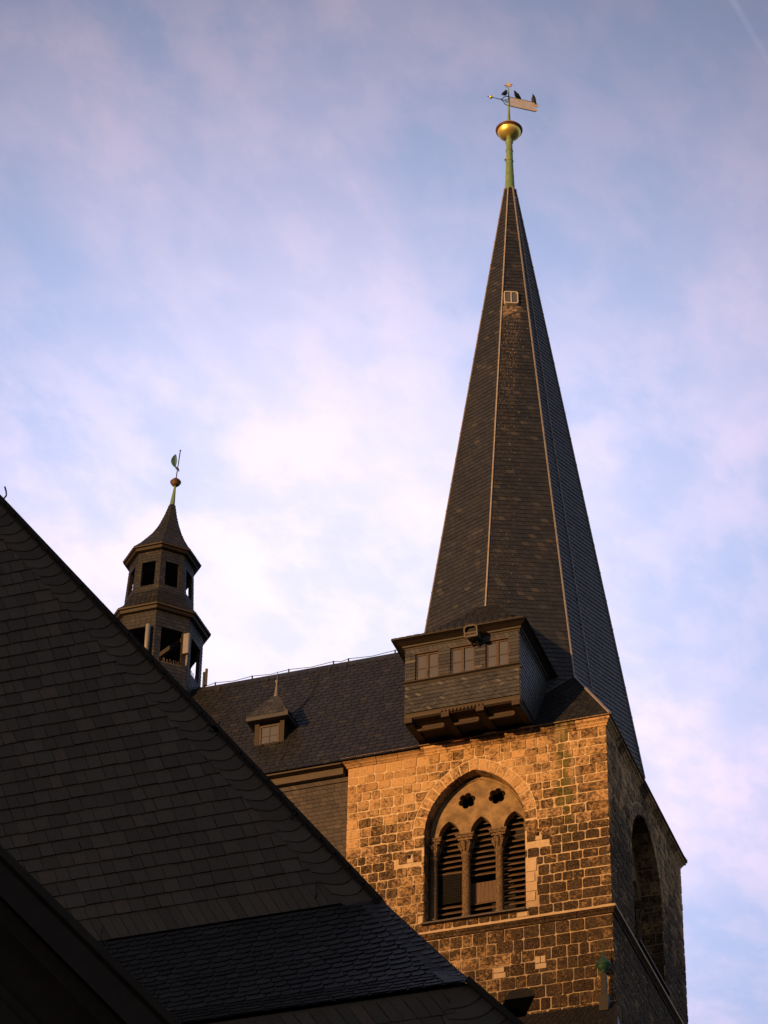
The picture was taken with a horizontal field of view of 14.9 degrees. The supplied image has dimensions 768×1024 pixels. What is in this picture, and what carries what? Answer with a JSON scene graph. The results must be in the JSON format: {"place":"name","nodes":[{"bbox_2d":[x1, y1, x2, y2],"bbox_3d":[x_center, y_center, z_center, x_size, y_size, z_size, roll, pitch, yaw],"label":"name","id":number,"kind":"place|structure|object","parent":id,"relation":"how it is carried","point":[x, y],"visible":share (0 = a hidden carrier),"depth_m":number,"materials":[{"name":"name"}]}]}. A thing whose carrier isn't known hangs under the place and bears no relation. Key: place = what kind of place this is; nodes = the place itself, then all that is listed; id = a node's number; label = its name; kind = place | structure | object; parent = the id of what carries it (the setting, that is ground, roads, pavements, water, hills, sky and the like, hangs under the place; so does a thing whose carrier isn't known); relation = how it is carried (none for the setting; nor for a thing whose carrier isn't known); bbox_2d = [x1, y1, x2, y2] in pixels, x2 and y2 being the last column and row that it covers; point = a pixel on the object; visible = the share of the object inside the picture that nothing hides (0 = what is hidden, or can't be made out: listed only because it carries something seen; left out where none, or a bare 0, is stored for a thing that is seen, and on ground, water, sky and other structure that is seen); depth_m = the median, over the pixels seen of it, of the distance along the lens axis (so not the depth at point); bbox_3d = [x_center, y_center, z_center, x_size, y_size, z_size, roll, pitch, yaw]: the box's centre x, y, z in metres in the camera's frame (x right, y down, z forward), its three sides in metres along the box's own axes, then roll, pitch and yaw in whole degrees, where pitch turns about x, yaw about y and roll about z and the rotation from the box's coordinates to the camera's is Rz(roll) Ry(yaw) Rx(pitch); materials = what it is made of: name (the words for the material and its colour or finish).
{"place":"outdoors","nodes":[
{"label":"outdoors","id":0,"kind":"place"},
{"bbox_2d":[0,845,180,1023],"bbox_3d":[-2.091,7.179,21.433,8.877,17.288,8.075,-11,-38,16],"label":"house","id":1,"kind":"structure","parent":0,"point":[60,963],"depth_m":19.67,"materials":[{"name":"black"}]},
{"bbox_2d":[0,486,523,1023],"bbox_3d":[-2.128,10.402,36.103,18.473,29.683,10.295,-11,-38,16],"label":"slate roof","id":2,"kind":"structure","parent":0,"point":[172,850],"depth_m":35.95,"materials":[{"name":"stone"}]},
{"bbox_2d":[191,650,419,858],"bbox_3d":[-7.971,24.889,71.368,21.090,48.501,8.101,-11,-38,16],"label":"church nave","id":3,"kind":"structure","parent":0,"point":[296,736],"depth_m":79.84,"materials":[{"name":"stone"}]},
{"bbox_2d":[114,450,210,694],"bbox_3d":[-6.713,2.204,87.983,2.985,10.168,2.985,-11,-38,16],"label":"roof turret","id":4,"kind":"object","parent":3,"relation":"on","point":[162,564],"visible":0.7,"depth_m":86.78,"materials":[{"name":"stone"}]},
{"bbox_2d":[144,623,150,650],"bbox_3d":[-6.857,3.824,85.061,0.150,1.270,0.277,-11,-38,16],"label":"antenna","id":5,"kind":"object","parent":4,"relation":"attached to","point":[147,636],"visible":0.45,"depth_m":85.07,"materials":[{"name":"grey metal"}]},
{"bbox_2d":[171,454,178,470],"bbox_3d":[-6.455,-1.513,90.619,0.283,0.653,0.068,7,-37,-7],"label":"feather vane","id":6,"kind":"object","parent":4,"relation":"attached to","point":[174,460],"visible":1,"depth_m":90.64,"materials":[{"name":"green metal"}]},
{"bbox_2d":[182,633,189,665],"bbox_3d":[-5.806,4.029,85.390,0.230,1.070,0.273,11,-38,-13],"label":"antenna","id":7,"kind":"object","parent":4,"relation":"attached to","point":[186,642],"visible":1,"depth_m":85.37,"materials":[{"name":"grey metal"}]},
{"bbox_2d":[202,668,207,686],"bbox_3d":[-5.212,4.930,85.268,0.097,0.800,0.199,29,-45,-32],"label":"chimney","id":8,"kind":"object","parent":3,"relation":"on","point":[205,677],"visible":1,"depth_m":85.30,"materials":[{"name":"metal"}]},
{"bbox_2d":[0,0,767,1023],"label":"sky","id":9,"kind":"structure","parent":0,"point":[252,240],"materials":[{"name":"blue"}]},
{"label":"ground","id":10,"kind":"structure","parent":0,"visible":0},
{"bbox_2d":[341,87,687,1023],"bbox_3d":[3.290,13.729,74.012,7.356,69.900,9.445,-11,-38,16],"label":"church tower","id":11,"kind":"structure","parent":10,"relation":"on","point":[507,829],"depth_m":76.17,"materials":[{"name":"stone"}]},
{"bbox_2d":[464,622,480,646],"bbox_3d":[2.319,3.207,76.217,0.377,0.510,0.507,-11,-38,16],"label":"floodlight","id":12,"kind":"object","parent":11,"relation":"attached to","point":[472,633],"visible":1,"depth_m":76.13,"materials":[{"name":"grey metal"}]},
{"bbox_2d":[421,776,526,925],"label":"belfry window","id":13,"kind":"structure","parent":11,"relation":"in","point":[476,841],"depth_m":75.19,"materials":[{"name":"paint"}]},
{"bbox_2d":[488,83,538,111],"bbox_3d":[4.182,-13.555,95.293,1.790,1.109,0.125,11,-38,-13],"label":"weather vane","id":14,"kind":"object","parent":11,"relation":"attached to","point":[522,104],"visible":1,"depth_m":95.17,"materials":[{"name":"gold metal"}]},
{"bbox_2d":[514,91,520,98],"bbox_3d":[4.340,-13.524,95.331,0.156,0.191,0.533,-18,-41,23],"label":"crow","id":15,"kind":"object","parent":14,"relation":"on","point":[516,94],"visible":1,"depth_m":95.27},
{"bbox_2d":[531,93,535,103],"bbox_3d":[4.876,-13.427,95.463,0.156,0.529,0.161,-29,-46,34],"label":"crow","id":16,"kind":"object","parent":14,"relation":"on","point":[533,98],"visible":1,"depth_m":95.41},
{"bbox_2d":[632,847,670,995],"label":"belfry window","id":17,"kind":"structure","parent":11,"relation":"in","point":[638,904],"depth_m":77.41,"materials":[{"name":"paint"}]},
{"bbox_2d":[503,943,619,1023],"bbox_3d":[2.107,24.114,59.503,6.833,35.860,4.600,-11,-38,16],"label":"lean to roof","id":18,"kind":"object","parent":10,"relation":"on","point":[517,1003],"visible":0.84,"depth_m":69.92,"materials":[{"name":"stone"}]}
]}

